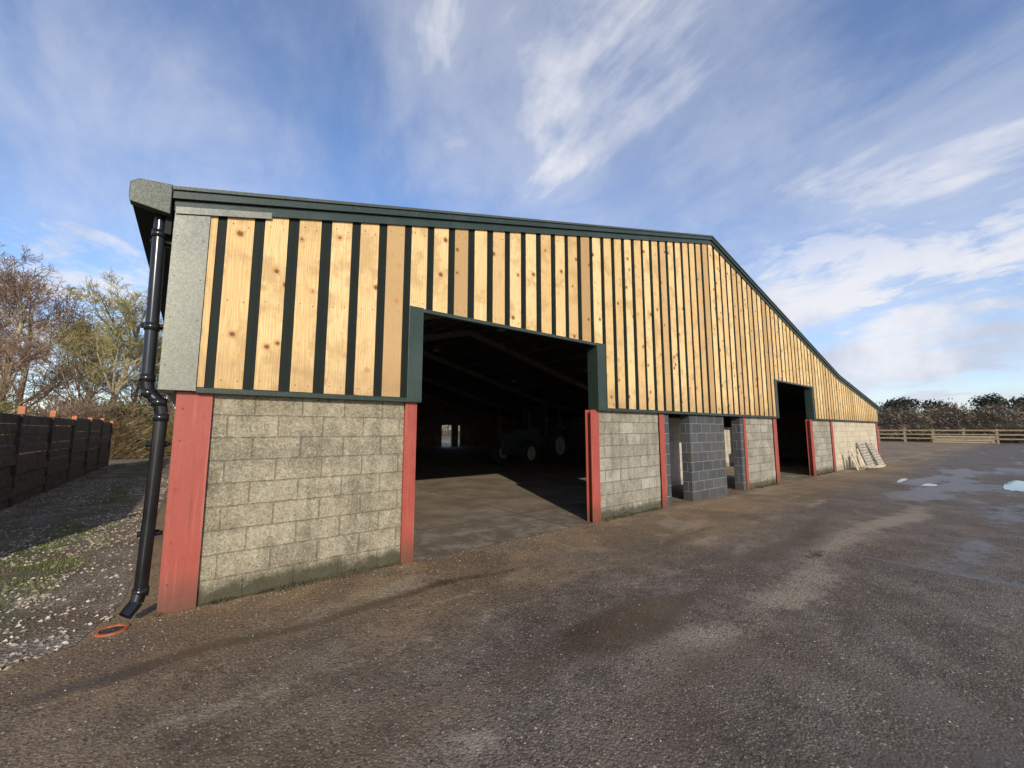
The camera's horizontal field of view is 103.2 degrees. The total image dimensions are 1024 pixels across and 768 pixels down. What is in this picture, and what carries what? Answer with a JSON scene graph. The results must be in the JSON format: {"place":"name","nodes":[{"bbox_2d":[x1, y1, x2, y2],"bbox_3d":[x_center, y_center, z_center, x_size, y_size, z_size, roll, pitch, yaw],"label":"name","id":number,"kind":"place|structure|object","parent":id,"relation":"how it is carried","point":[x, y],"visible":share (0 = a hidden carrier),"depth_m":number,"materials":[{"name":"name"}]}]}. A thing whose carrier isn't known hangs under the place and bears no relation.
{"place":"outdoors","nodes":[
{"label":"outdoors","id":0,"kind":"place"},
{"bbox_2d":[0,454,170,670],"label":"gravel track","id":1,"kind":"structure","parent":0,"point":[79,588],"depth_m":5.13,"materials":[{"name":"grey gravel"}]},
{"bbox_2d":[0,406,113,509],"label":"plank fence","id":2,"kind":"object","parent":1,"relation":"on","point":[21,479],"visible":0.94,"depth_m":10.55,"materials":[{"name":"black wood"}]},
{"bbox_2d":[0,459,164,606],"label":"grass verge","id":3,"kind":"object","parent":1,"relation":"on","point":[68,561],"depth_m":6.18,"materials":[{"name":"green plant"}]},
{"bbox_2d":[0,440,1023,767],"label":"yard","id":4,"kind":"structure","parent":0,"point":[806,670],"depth_m":3.01,"materials":[{"name":"grey asphalt"}]},
{"bbox_2d":[0,309,54,357],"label":"bare tree","id":5,"kind":"object","parent":4,"relation":"on","point":[10,338],"visible":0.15,"depth_m":28.17,"materials":[{"name":"brown plant"}]},
{"bbox_2d":[0,309,66,372],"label":"bare tree","id":6,"kind":"object","parent":4,"relation":"on","point":[6,321],"visible":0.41,"depth_m":28.51,"materials":[{"name":"brown plant"}]},
{"bbox_2d":[0,326,80,411],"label":"bare tree","id":7,"kind":"object","parent":4,"relation":"on","point":[23,357],"visible":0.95,"depth_m":22.68,"materials":[{"name":"brown plant"}]},
{"bbox_2d":[0,244,102,400],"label":"bare tree","id":8,"kind":"object","parent":4,"relation":"on","point":[22,317],"visible":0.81,"depth_m":25.62,"materials":[{"name":"brown plant"}]},
{"bbox_2d":[0,254,121,407],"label":"bare tree","id":9,"kind":"object","parent":4,"relation":"on","point":[16,322],"visible":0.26,"depth_m":33.52,"materials":[{"name":"brown plant"}]},
{"bbox_2d":[12,319,141,406],"bbox_3d":[-35.856,0.151,33.735,7.566,10.786,7.980,0,-6,2],"label":"bare tree","id":10,"kind":"object","parent":4,"relation":"on","point":[76,386],"visible":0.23,"depth_m":32.36,"materials":[{"name":"brown plant"}]},
{"bbox_2d":[19,300,144,408],"bbox_3d":[-29.561,-0.940,28.428,6.341,11.784,7.506,6,-9,-43],"label":"bare tree","id":11,"kind":"object","parent":4,"relation":"on","point":[89,386],"visible":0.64,"depth_m":28.20,"materials":[{"name":"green plant"}]},
{"bbox_2d":[0,382,174,458],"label":"hedge","id":12,"kind":"object","parent":4,"relation":"on","point":[125,441],"visible":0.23,"depth_m":22.65,"materials":[{"name":"brown plant"}]},
{"bbox_2d":[42,396,153,452],"bbox_3d":[-24.430,2.594,24.547,5.854,3.798,5.572,5,-8,-38],"label":"evergreen bush","id":13,"kind":"object","parent":4,"relation":"on","point":[140,412],"visible":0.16,"depth_m":24.09,"materials":[{"name":"green plant"}]},
{"bbox_2d":[58,267,163,408],"bbox_3d":[-26.481,-1.649,29.142,7.206,13.390,8.530,-4,-7,29],"label":"bare tree","id":14,"kind":"object","parent":4,"relation":"on","point":[127,314],"visible":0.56,"depth_m":27.33,"materials":[{"name":"green plant"}]},
{"bbox_2d":[94,623,128,636],"bbox_3d":[-3.304,2.039,3.347,0.210,0.030,0.210,5,-8,-38],"label":"drain gully","id":15,"kind":"object","parent":4,"relation":"on","point":[113,629],"visible":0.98,"depth_m":3.35,"materials":[{"name":"orange ceramic"}]},
{"bbox_2d":[82,337,174,411],"bbox_3d":[-36.808,0.782,41.415,8.327,11.255,7.896,0,-6,2],"label":"bare tree","id":16,"kind":"object","parent":4,"relation":"on","point":[134,398],"visible":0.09,"depth_m":39.77,"materials":[{"name":"plant"}]},
{"bbox_2d":[106,336,173,418],"bbox_3d":[-32.382,0.077,37.791,8.610,11.783,6.488,1,-6,-5],"label":"bare tree","id":17,"kind":"object","parent":4,"relation":"on","point":[170,406],"visible":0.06,"depth_m":36.89,"materials":[{"name":"brown plant"}]},
{"bbox_2d":[110,319,173,408],"bbox_3d":[-29.499,0.160,33.544,5.765,10.712,6.824,3,-7,-24],"label":"bare tree","id":18,"kind":"object","parent":4,"relation":"on","point":[155,383],"visible":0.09,"depth_m":32.35,"materials":[{"name":"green plant"}]},
{"bbox_2d":[33,490,834,764],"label":"fallen leaves","id":19,"kind":"object","parent":4,"relation":"on","point":[488,575],"visible":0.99,"depth_m":4.59,"materials":[{"name":"brown plant"}]},
{"bbox_2d":[155,471,833,616],"bbox_3d":[4.818,2.715,9.753,20.213,0.089,0.213,5,-8,-38],"label":"moss","id":20,"kind":"object","parent":4,"relation":"on","point":[393,564],"visible":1,"depth_m":4.47,"materials":[{"name":"green plant"}]},
{"bbox_2d":[10,504,995,767],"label":"loose grit","id":21,"kind":"object","parent":4,"relation":"on","point":[444,600],"visible":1,"depth_m":3.54,"materials":[{"name":"gravel"}]},
{"bbox_2d":[129,178,880,614],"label":"barn","id":22,"kind":"structure","parent":4,"relation":"on","point":[329,370],"depth_m":5.95,"materials":[{"name":"beige wood"}]},
{"bbox_2d":[119,213,171,618],"bbox_3d":[-3.276,0.182,3.708,0.290,3.675,0.213,5,-8,-38],"label":"downpipe","id":23,"kind":"object","parent":22,"relation":"attached to","point":[152,327],"visible":0.98,"depth_m":3.70,"materials":[{"name":"black plastic"}]},
{"bbox_2d":[490,405,569,466],"bbox_3d":[0.910,2.487,19.994,2.200,2.846,3.996,-5,-8,37],"label":"tractor","id":24,"kind":"object","parent":22,"relation":"on","point":[527,442],"visible":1,"depth_m":19.59,"materials":[{"name":"metal"}]},
{"bbox_2d":[855,442,874,465],"bbox_3d":[16.043,3.214,18.459,1.200,1.100,0.132,5,-24,-37],"label":"wooden pallet","id":25,"kind":"object","parent":4,"relation":"on","point":[863,449],"visible":0.81,"depth_m":18.33,"materials":[{"name":"beige wood"}]},
{"bbox_2d":[848,449,885,470],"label":"scrap boards","id":26,"kind":"object","parent":4,"relation":"on","point":[861,463],"visible":0.98,"depth_m":17.01,"materials":[{"name":"beige wood"}]},
{"bbox_2d":[865,442,883,464],"bbox_3d":[17.387,3.345,19.486,1.200,1.100,0.132,5,-28,-38],"label":"wooden pallet","id":27,"kind":"object","parent":4,"relation":"on","point":[875,455],"visible":0.91,"depth_m":19.31,"materials":[{"name":"beige wood"}]},
{"bbox_2d":[921,483,936,485],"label":"puddle","id":28,"kind":"object","parent":4,"relation":"on","point":[928,484],"visible":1,"depth_m":12.22,"materials":[{"name":"grey liquid"}]},
{"bbox_2d":[878,428,1023,443],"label":"post and rail fence","id":29,"kind":"object","parent":4,"relation":"on","point":[964,438],"visible":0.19,"depth_m":49.51,"materials":[{"name":"brown wood"}]},
{"bbox_2d":[930,436,995,442],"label":"timber stack","id":30,"kind":"object","parent":4,"relation":"on","point":[959,441],"visible":0.5,"depth_m":50.67,"materials":[{"name":"brown wood"}]},
{"bbox_2d":[1003,480,1023,491],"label":"puddle","id":31,"kind":"object","parent":4,"relation":"on","point":[1014,485],"visible":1,"depth_m":12.00,"materials":[{"name":"grey liquid"}]},
{"bbox_2d":[0,0,1023,429],"label":"sky","id":32,"kind":"structure","parent":0,"point":[861,162],"materials":[{"name":"blue"}]},
{"bbox_2d":[442,431,1023,443],"bbox_3d":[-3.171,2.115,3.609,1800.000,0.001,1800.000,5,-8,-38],"label":"ground","id":33,"kind":"structure","parent":0,"point":[446,437],"depth_m":63.07,"materials":[{"name":"green plant"}]},
{"bbox_2d":[5,391,459,435],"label":"tree line","id":34,"kind":"object","parent":33,"relation":"on","point":[445,431],"visible":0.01,"depth_m":81.22,"materials":[{"name":"plant"}]},
{"bbox_2d":[876,394,1023,442],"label":"woodland","id":35,"kind":"object","parent":33,"relation":"on","point":[1005,417],"visible":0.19,"depth_m":58.65,"materials":[{"name":"plant"}]},
{"bbox_2d":[882,393,1023,415],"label":"conifer belt","id":36,"kind":"object","parent":35,"relation":"on","point":[985,399],"visible":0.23,"depth_m":81.86,"materials":[{"name":"green plant"}]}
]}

